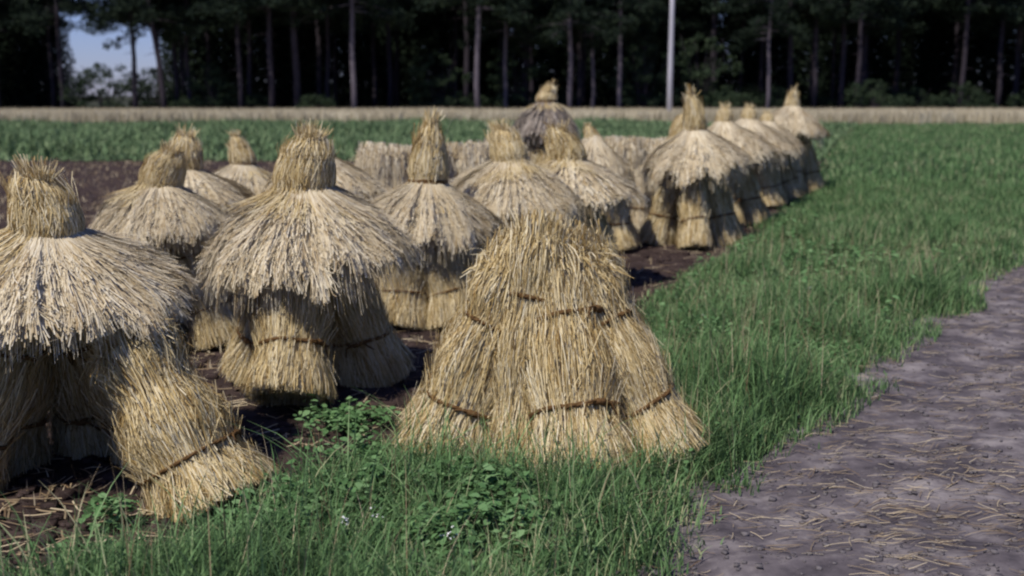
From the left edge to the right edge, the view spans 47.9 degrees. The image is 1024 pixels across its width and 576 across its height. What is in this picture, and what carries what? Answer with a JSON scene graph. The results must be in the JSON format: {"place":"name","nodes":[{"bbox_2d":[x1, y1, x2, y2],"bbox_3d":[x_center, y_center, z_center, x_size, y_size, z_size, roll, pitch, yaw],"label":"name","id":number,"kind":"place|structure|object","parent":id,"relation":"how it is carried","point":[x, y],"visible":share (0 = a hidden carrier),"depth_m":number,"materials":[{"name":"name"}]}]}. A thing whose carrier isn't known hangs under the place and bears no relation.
{"place":"outdoors","nodes":[
{"label":"outdoors","id":0,"kind":"place"},
{"bbox_2d":[65,96,598,109],"bbox_3d":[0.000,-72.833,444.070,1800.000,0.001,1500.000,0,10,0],"label":"ground","id":1,"kind":"structure","parent":0,"point":[95,103],"depth_m":273.26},
{"bbox_2d":[0,0,92,108],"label":"pine tree","id":2,"kind":"object","parent":1,"relation":"on","point":[51,72],"visible":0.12,"depth_m":90.39,"materials":[{"name":"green plant"}]},
{"bbox_2d":[9,5,84,109],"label":"spruce tree","id":3,"kind":"object","parent":1,"relation":"on","point":[36,60],"visible":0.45,"depth_m":103.39,"materials":[{"name":"green plant"}]},
{"bbox_2d":[0,0,98,108],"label":"pine tree","id":4,"kind":"object","parent":1,"relation":"on","point":[37,16],"visible":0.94,"depth_m":81.10,"materials":[{"name":"green plant"}]},
{"bbox_2d":[15,0,94,107],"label":"pine tree","id":5,"kind":"object","parent":1,"relation":"on","point":[65,23],"visible":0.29,"depth_m":97.80,"materials":[{"name":"green plant"}]},
{"bbox_2d":[58,62,152,109],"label":"woodland bush","id":6,"kind":"object","parent":1,"relation":"on","point":[83,82],"visible":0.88,"depth_m":82.26,"materials":[{"name":"green plant"}]},
{"bbox_2d":[73,0,188,109],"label":"pine tree","id":7,"kind":"object","parent":1,"relation":"on","point":[134,79],"visible":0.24,"depth_m":78.43,"materials":[{"name":"green plant"}]},
{"bbox_2d":[79,0,209,109],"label":"pine tree","id":8,"kind":"object","parent":1,"relation":"on","point":[144,14],"visible":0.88,"depth_m":77.03,"materials":[{"name":"green plant"}]},
{"bbox_2d":[112,67,186,109],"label":"woodland bush","id":9,"kind":"object","parent":1,"relation":"on","point":[150,90],"visible":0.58,"depth_m":84.45,"materials":[{"name":"green plant"}]},
{"bbox_2d":[126,0,239,106],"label":"pine tree","id":10,"kind":"object","parent":1,"relation":"on","point":[172,9],"visible":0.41,"depth_m":79.41,"materials":[{"name":"green plant"}]},
{"bbox_2d":[152,17,232,108],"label":"spruce tree","id":11,"kind":"object","parent":1,"relation":"on","point":[198,53],"visible":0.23,"depth_m":103.49,"materials":[{"name":"green plant"}]},
{"bbox_2d":[185,62,237,108],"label":"woodland bush","id":12,"kind":"object","parent":1,"relation":"on","point":[215,72],"visible":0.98,"depth_m":80.44,"materials":[{"name":"green plant"}]},
{"bbox_2d":[195,16,254,109],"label":"spruce tree","id":13,"kind":"object","parent":1,"relation":"on","point":[229,63],"visible":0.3,"depth_m":104.87,"materials":[{"name":"green plant"}]},
{"bbox_2d":[182,0,290,109],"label":"pine tree","id":14,"kind":"object","parent":1,"relation":"on","point":[196,10],"visible":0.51,"depth_m":77.78,"materials":[{"name":"green plant"}]},
{"bbox_2d":[189,1,290,108],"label":"pine tree","id":15,"kind":"object","parent":1,"relation":"on","point":[227,33],"visible":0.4,"depth_m":81.84,"materials":[{"name":"green plant"}]},
{"bbox_2d":[200,0,332,108],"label":"pine tree","id":16,"kind":"object","parent":1,"relation":"on","point":[247,6],"visible":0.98,"depth_m":75.70,"materials":[{"name":"green plant"}]},
{"bbox_2d":[230,16,302,109],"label":"spruce tree","id":17,"kind":"object","parent":1,"relation":"on","point":[259,56],"visible":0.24,"depth_m":104.48,"materials":[{"name":"green plant"}]},
{"bbox_2d":[258,13,333,108],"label":"spruce tree","id":18,"kind":"object","parent":1,"relation":"on","point":[304,35],"visible":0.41,"depth_m":103.96,"materials":[{"name":"green plant"}]},
{"bbox_2d":[290,0,315,107],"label":"pine tree","id":19,"kind":"object","parent":1,"relation":"on","point":[296,69],"visible":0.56,"depth_m":78.45,"materials":[{"name":"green plant"}]},
{"bbox_2d":[265,0,357,100],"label":"pine tree","id":20,"kind":"object","parent":1,"relation":"on","point":[329,25],"visible":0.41,"depth_m":82.92,"materials":[{"name":"green plant"}]},
{"bbox_2d":[300,6,371,109],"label":"spruce tree","id":21,"kind":"object","parent":1,"relation":"on","point":[343,62],"visible":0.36,"depth_m":103.71,"materials":[{"name":"green plant"}]},
{"bbox_2d":[297,6,383,109],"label":"pine tree","id":22,"kind":"object","parent":1,"relation":"on","point":[334,61],"visible":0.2,"depth_m":100.40,"materials":[{"name":"green plant"}]},
{"bbox_2d":[283,0,418,108],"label":"pine tree","id":23,"kind":"object","parent":1,"relation":"on","point":[396,13],"visible":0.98,"depth_m":77.13,"materials":[{"name":"green plant"}]},
{"bbox_2d":[341,1,414,109],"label":"spruce tree","id":24,"kind":"object","parent":1,"relation":"on","point":[380,47],"visible":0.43,"depth_m":102.96,"materials":[{"name":"green plant"}]},
{"bbox_2d":[323,0,433,109],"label":"pine tree","id":25,"kind":"object","parent":1,"relation":"on","point":[371,29],"visible":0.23,"depth_m":89.87,"materials":[{"name":"green plant"}]},
{"bbox_2d":[341,0,448,108],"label":"pine tree","id":26,"kind":"object","parent":1,"relation":"on","point":[396,79],"visible":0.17,"depth_m":96.49,"materials":[{"name":"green plant"}]},
{"bbox_2d":[333,0,457,108],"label":"pine tree","id":27,"kind":"object","parent":1,"relation":"on","point":[389,71],"visible":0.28,"depth_m":86.59,"materials":[{"name":"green plant"}]},
{"bbox_2d":[403,50,471,106],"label":"woodland bush","id":28,"kind":"object","parent":1,"relation":"on","point":[437,83],"visible":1,"depth_m":82.07,"materials":[{"name":"green plant"}]},
{"bbox_2d":[408,0,470,105],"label":"pine tree","id":29,"kind":"object","parent":1,"relation":"on","point":[466,62],"visible":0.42,"depth_m":82.62,"materials":[{"name":"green plant"}]},
{"bbox_2d":[416,6,474,109],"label":"spruce tree","id":30,"kind":"object","parent":1,"relation":"on","point":[441,36],"visible":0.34,"depth_m":103.17,"materials":[{"name":"green plant"}]},
{"bbox_2d":[405,5,492,108],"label":"pine tree","id":31,"kind":"object","parent":1,"relation":"on","point":[423,30],"visible":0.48,"depth_m":98.65,"materials":[{"name":"green plant"}]},
{"bbox_2d":[444,6,497,108],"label":"spruce tree","id":32,"kind":"object","parent":1,"relation":"on","point":[484,55],"visible":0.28,"depth_m":104.10,"materials":[{"name":"green plant"}]},
{"bbox_2d":[415,0,532,108],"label":"pine tree","id":33,"kind":"object","parent":1,"relation":"on","point":[511,12],"visible":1,"depth_m":75.82,"materials":[{"name":"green plant"}]},
{"bbox_2d":[454,0,554,109],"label":"pine tree","id":34,"kind":"object","parent":1,"relation":"on","point":[506,39],"visible":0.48,"depth_m":80.07,"materials":[{"name":"green plant"}]},
{"bbox_2d":[480,24,549,109],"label":"spruce tree","id":35,"kind":"object","parent":1,"relation":"on","point":[518,64],"visible":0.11,"depth_m":104.55,"materials":[{"name":"green plant"}]},
{"bbox_2d":[484,41,549,109],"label":"woodland bush","id":36,"kind":"object","parent":1,"relation":"on","point":[516,99],"visible":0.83,"depth_m":82.44,"materials":[{"name":"green plant"}]},
{"bbox_2d":[517,10,597,106],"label":"spruce tree","id":37,"kind":"object","parent":1,"relation":"on","point":[553,57],"visible":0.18,"depth_m":103.87,"materials":[{"name":"green plant"}]},
{"bbox_2d":[514,0,626,109],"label":"pine tree","id":38,"kind":"object","parent":1,"relation":"on","point":[569,11],"visible":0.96,"depth_m":76.71,"materials":[{"name":"green plant"}]},
{"bbox_2d":[534,0,638,108],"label":"pine tree","id":39,"kind":"object","parent":1,"relation":"on","point":[579,79],"visible":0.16,"depth_m":83.11,"materials":[{"name":"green plant"}]},
{"bbox_2d":[554,27,628,109],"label":"spruce tree","id":40,"kind":"object","parent":1,"relation":"on","point":[601,51],"visible":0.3,"depth_m":104.02,"materials":[{"name":"green plant"}]},
{"bbox_2d":[549,0,639,109],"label":"pine tree","id":41,"kind":"object","parent":1,"relation":"on","point":[575,40],"visible":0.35,"depth_m":80.51,"materials":[{"name":"green plant"}]},
{"bbox_2d":[575,0,666,108],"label":"pine tree","id":42,"kind":"object","parent":1,"relation":"on","point":[637,17],"visible":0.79,"depth_m":78.10,"materials":[{"name":"green plant"}]},
{"bbox_2d":[600,28,665,109],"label":"spruce tree","id":43,"kind":"object","parent":1,"relation":"on","point":[624,54],"visible":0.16,"depth_m":104.12,"materials":[{"name":"green plant"}]},
{"bbox_2d":[607,39,681,108],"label":"woodland bush","id":44,"kind":"object","parent":1,"relation":"on","point":[642,97],"visible":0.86,"depth_m":80.25,"materials":[{"name":"green plant"}]},
{"bbox_2d":[623,26,696,109],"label":"spruce tree","id":45,"kind":"object","parent":1,"relation":"on","point":[662,46],"visible":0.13,"depth_m":104.26,"materials":[{"name":"green plant"}]},
{"bbox_2d":[622,0,698,108],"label":"pine tree","id":46,"kind":"object","parent":1,"relation":"on","point":[644,30],"visible":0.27,"depth_m":84.57,"materials":[{"name":"green plant"}]},
{"bbox_2d":[667,0,674,110],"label":"pole","id":47,"kind":"object","parent":1,"relation":"on","point":[670,65],"visible":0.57,"depth_m":65.14,"materials":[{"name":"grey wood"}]},
{"bbox_2d":[640,0,724,107],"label":"pine tree","id":48,"kind":"object","parent":1,"relation":"on","point":[698,26],"visible":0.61,"depth_m":87.91,"materials":[{"name":"green plant"}]},
{"bbox_2d":[656,32,743,105],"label":"woodland bush","id":49,"kind":"object","parent":1,"relation":"on","point":[704,72],"visible":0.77,"depth_m":81.41,"materials":[{"name":"green plant"}]},
{"bbox_2d":[674,0,730,108],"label":"spruce tree","id":50,"kind":"object","parent":1,"relation":"on","point":[700,60],"visible":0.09,"depth_m":104.55,"materials":[{"name":"green plant"}]},
{"bbox_2d":[658,0,784,107],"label":"pine tree","id":51,"kind":"object","parent":1,"relation":"on","point":[715,4],"visible":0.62,"depth_m":83.47,"materials":[{"name":"green plant"}]},
{"bbox_2d":[697,0,768,93],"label":"pine tree","id":52,"kind":"object","parent":1,"relation":"on","point":[734,24],"visible":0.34,"depth_m":98.00,"materials":[{"name":"green plant"}]},
{"bbox_2d":[716,9,771,106],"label":"spruce tree","id":53,"kind":"object","parent":1,"relation":"on","point":[748,56],"visible":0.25,"depth_m":104.00,"materials":[{"name":"green plant"}]},
{"bbox_2d":[717,0,812,108],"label":"pine tree","id":54,"kind":"object","parent":1,"relation":"on","point":[761,57],"visible":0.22,"depth_m":89.76,"materials":[{"name":"green plant"}]},
{"bbox_2d":[727,0,812,109],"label":"pine tree","id":55,"kind":"object","parent":1,"relation":"on","point":[781,13],"visible":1,"depth_m":78.21,"materials":[{"name":"green plant"}]},
{"bbox_2d":[743,3,808,108],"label":"spruce tree","id":56,"kind":"object","parent":1,"relation":"on","point":[775,61],"visible":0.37,"depth_m":103.64,"materials":[{"name":"green plant"}]},
{"bbox_2d":[734,0,855,93],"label":"pine tree","id":57,"kind":"object","parent":1,"relation":"on","point":[815,8],"visible":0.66,"depth_m":80.32,"materials":[{"name":"green plant"}]},
{"bbox_2d":[777,20,849,108],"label":"spruce tree","id":58,"kind":"object","parent":1,"relation":"on","point":[807,54],"visible":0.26,"depth_m":104.46,"materials":[{"name":"green plant"}]},
{"bbox_2d":[762,0,874,109],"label":"pine tree","id":59,"kind":"object","parent":1,"relation":"on","point":[815,74],"visible":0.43,"depth_m":81.27,"materials":[{"name":"green plant"}]},
{"bbox_2d":[798,16,849,100],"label":"pine tree","id":60,"kind":"object","parent":1,"relation":"on","point":[821,31],"visible":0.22,"depth_m":98.23,"materials":[{"name":"green plant"}]},
{"bbox_2d":[818,30,879,108],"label":"spruce tree","id":61,"kind":"object","parent":1,"relation":"on","point":[849,39],"visible":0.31,"depth_m":103.55,"materials":[{"name":"green plant"}]},
{"bbox_2d":[791,0,919,109],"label":"pine tree","id":62,"kind":"object","parent":1,"relation":"on","point":[904,6],"visible":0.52,"depth_m":81.91,"materials":[{"name":"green plant"}]},
{"bbox_2d":[803,0,908,106],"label":"pine tree","id":63,"kind":"object","parent":1,"relation":"on","point":[866,11],"visible":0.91,"depth_m":80.52,"materials":[{"name":"green plant"}]},
{"bbox_2d":[844,21,903,107],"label":"spruce tree","id":64,"kind":"object","parent":1,"relation":"on","point":[881,52],"visible":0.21,"depth_m":104.01,"materials":[{"name":"green plant"}]},
{"bbox_2d":[843,79,906,108],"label":"woodland bush","id":65,"kind":"object","parent":1,"relation":"on","point":[878,101],"visible":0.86,"depth_m":78.82,"materials":[{"name":"green plant"}]},
{"bbox_2d":[917,3,978,109],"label":"spruce tree","id":66,"kind":"object","parent":1,"relation":"on","point":[945,46],"visible":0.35,"depth_m":103.82,"materials":[{"name":"green plant"}]},
{"bbox_2d":[909,0,999,108],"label":"pine tree","id":67,"kind":"object","parent":1,"relation":"on","point":[931,15],"visible":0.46,"depth_m":99.60,"materials":[{"name":"green plant"}]},
{"bbox_2d":[931,82,993,109],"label":"woodland bush","id":68,"kind":"object","parent":1,"relation":"on","point":[978,101],"visible":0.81,"depth_m":81.94,"materials":[{"name":"green plant"}]},
{"bbox_2d":[908,0,1023,107],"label":"pine tree","id":69,"kind":"object","parent":1,"relation":"on","point":[994,5],"visible":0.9,"depth_m":85.30,"materials":[{"name":"green plant"}]},
{"bbox_2d":[947,12,1012,108],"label":"spruce tree","id":70,"kind":"object","parent":1,"relation":"on","point":[989,47],"visible":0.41,"depth_m":104.10,"materials":[{"name":"green plant"}]},
{"bbox_2d":[943,0,1023,108],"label":"pine tree","id":71,"kind":"object","parent":1,"relation":"on","point":[1000,74],"visible":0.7,"depth_m":86.23,"materials":[{"name":"green plant"}]},
{"bbox_2d":[962,0,1023,108],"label":"pine tree","id":72,"kind":"object","parent":1,"relation":"on","point":[1013,26],"visible":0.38,"depth_m":89.40,"materials":[{"name":"green plant"}]},
{"bbox_2d":[985,6,1023,109],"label":"spruce tree","id":73,"kind":"object","parent":1,"relation":"on","point":[1012,42],"visible":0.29,"depth_m":103.85,"materials":[{"name":"green plant"}]},
{"bbox_2d":[0,133,847,575],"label":"field soil","id":74,"kind":"structure","parent":0,"point":[252,413],"depth_m":6.28,"materials":[{"name":"brown soil"}]},
{"bbox_2d":[0,150,280,522],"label":"capped stook","id":75,"kind":"object","parent":74,"relation":"on","point":[88,357],"visible":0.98,"depth_m":4.69,"materials":[{"name":"plant"}]},
{"bbox_2d":[87,137,240,350],"bbox_3d":[-2.324,-0.287,7.680,1.047,1.447,1.102,6,11,33],"label":"capped stook","id":76,"kind":"object","parent":74,"relation":"on","point":[161,207],"visible":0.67,"depth_m":7.45,"materials":[{"name":"plant"}]},
{"bbox_2d":[137,123,254,295],"bbox_3d":[-2.725,-0.617,9.540,1.197,1.506,1.215,0,10,0],"label":"capped stook","id":77,"kind":"object","parent":74,"relation":"on","point":[223,192],"visible":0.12,"depth_m":9.35,"materials":[{"name":"plant"}]},
{"bbox_2d":[212,129,271,216],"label":"capped stook","id":78,"kind":"object","parent":74,"relation":"on","point":[242,167],"visible":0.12,"depth_m":10.83,"materials":[{"name":"plant"}]},
{"bbox_2d":[194,120,422,407],"bbox_3d":[-1.130,-0.140,6.469,1.293,1.613,1.339,-7,12,-37],"label":"capped stook","id":79,"kind":"object","parent":74,"relation":"on","point":[304,242],"visible":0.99,"depth_m":6.14,"materials":[{"name":"plant"}]},
{"bbox_2d":[260,118,388,281],"bbox_3d":[-1.650,-0.694,9.902,1.219,1.526,1.148,0,10,0],"label":"capped stook","id":80,"kind":"object","parent":74,"relation":"on","point":[351,178],"visible":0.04,"depth_m":9.69,"materials":[{"name":"plant"}]},
{"bbox_2d":[350,141,411,202],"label":"bare stook","id":81,"kind":"object","parent":74,"relation":"on","point":[384,164],"visible":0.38,"depth_m":11.99,"materials":[{"name":"plant"}]},
{"bbox_2d":[0,191,772,575],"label":"earth clods","id":82,"kind":"object","parent":74,"relation":"on","point":[78,491],"visible":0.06,"depth_m":5.03,"materials":[{"name":"soil"}]},
{"bbox_2d":[0,159,789,548],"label":"stubble","id":83,"kind":"object","parent":74,"relation":"on","point":[126,189],"visible":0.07,"depth_m":21.88,"materials":[{"name":"beige plant"}]},
{"bbox_2d":[0,174,792,573],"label":"field straw","id":84,"kind":"object","parent":74,"relation":"on","point":[6,508],"visible":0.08,"depth_m":5.07,"materials":[{"name":"beige plant"}]},
{"bbox_2d":[0,115,858,160],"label":"leafy field crop","id":85,"kind":"object","parent":74,"relation":"on","point":[139,140],"visible":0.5,"depth_m":38.34,"materials":[{"name":"green plant"}]},
{"bbox_2d":[367,107,503,330],"bbox_3d":[-0.598,-0.502,8.450,1.188,1.654,1.193,0,10,0],"label":"capped stook","id":86,"kind":"object","parent":74,"relation":"on","point":[435,214],"visible":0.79,"depth_m":8.15,"materials":[{"name":"plant"}]},
{"bbox_2d":[447,140,489,179],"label":"bare stook","id":87,"kind":"object","parent":74,"relation":"on","point":[469,154],"visible":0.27,"depth_m":12.29,"materials":[{"name":"plant"}]},
{"bbox_2d":[0,106,1023,124],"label":"ripe cereal crop","id":88,"kind":"object","parent":74,"relation":"on","point":[931,115],"visible":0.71,"depth_m":62.27,"materials":[{"name":"beige plant"}]},
{"bbox_2d":[449,116,585,247],"bbox_3d":[-0.029,-0.562,9.038,1.241,1.565,1.272,0,10,0],"label":"capped stook","id":89,"kind":"object","parent":74,"relation":"on","point":[510,174],"visible":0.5,"depth_m":8.74,"materials":[{"name":"plant"}]},
{"bbox_2d":[510,78,581,162],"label":"capped stook","id":90,"kind":"object","parent":74,"relation":"on","point":[529,123],"visible":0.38,"depth_m":15.14,"materials":[{"name":"plant"}]},
{"bbox_2d":[390,203,711,474],"bbox_3d":[0.182,0.247,5.386,1.506,1.328,1.507,0,10,0],"label":"bare stook","id":91,"kind":"object","parent":74,"relation":"on","point":[546,305],"visible":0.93,"depth_m":5.06,"materials":[{"name":"plant"}]},
{"bbox_2d":[538,117,646,280],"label":"capped stook","id":92,"kind":"object","parent":74,"relation":"on","point":[593,184],"visible":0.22,"depth_m":9.77,"materials":[{"name":"plant"}]},
{"bbox_2d":[581,122,641,250],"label":"capped stook","id":93,"kind":"object","parent":74,"relation":"on","point":[600,150],"visible":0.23,"depth_m":12.15,"materials":[{"name":"plant"}]},
{"bbox_2d":[602,135,655,233],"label":"bare stook","id":94,"kind":"object","parent":74,"relation":"on","point":[634,150],"visible":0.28,"depth_m":13.67,"materials":[{"name":"plant"}]},
{"bbox_2d":[637,84,753,250],"bbox_3d":[2.010,-1.360,12.781,1.261,1.897,1.285,7,12,35],"label":"capped stook","id":95,"kind":"object","parent":74,"relation":"on","point":[692,202],"visible":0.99,"depth_m":12.54,"materials":[{"name":"plant"}]},
{"bbox_2d":[707,102,785,225],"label":"capped stook","id":96,"kind":"object","parent":74,"relation":"on","point":[749,203],"visible":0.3,"depth_m":14.69,"materials":[{"name":"plant"}]},
{"bbox_2d":[735,102,805,207],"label":"capped stook","id":97,"kind":"object","parent":74,"relation":"on","point":[773,192],"visible":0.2,"depth_m":16.79,"materials":[{"name":"plant"}]},
{"bbox_2d":[760,110,808,199],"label":"capped stook","id":98,"kind":"object","parent":74,"relation":"on","point":[791,185],"visible":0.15,"depth_m":18.19,"materials":[{"name":"plant"}]},
{"bbox_2d":[758,83,829,193],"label":"capped stook","id":99,"kind":"object","parent":74,"relation":"on","point":[797,120],"visible":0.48,"depth_m":18.78,"materials":[{"name":"plant"}]},
{"bbox_2d":[0,120,1023,575],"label":"grass verge","id":100,"kind":"object","parent":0,"point":[730,459],"depth_m":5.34,"materials":[{"name":"plant"}]},
{"bbox_2d":[25,203,982,575],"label":"broadleaf weeds","id":101,"kind":"object","parent":100,"relation":"on","point":[335,419],"visible":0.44,"depth_m":4.47,"materials":[{"name":"green plant"}]},
{"bbox_2d":[54,0,1008,95],"label":"sky","id":102,"kind":"structure","parent":0,"point":[88,49],"materials":[{"name":"blue"}]},
{"bbox_2d":[607,242,1023,575],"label":"path","id":103,"kind":"structure","parent":0,"point":[711,561],"depth_m":4.96,"materials":[{"name":"grey soil"}]},
{"bbox_2d":[619,266,1023,575],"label":"path straw","id":104,"kind":"object","parent":103,"relation":"on","point":[909,489],"visible":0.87,"depth_m":4.81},
{"bbox_2d":[638,266,1023,575],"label":"path pebbles","id":105,"kind":"object","parent":103,"relation":"on","point":[875,484],"visible":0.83,"depth_m":4.87,"materials":[{"name":"stone"}]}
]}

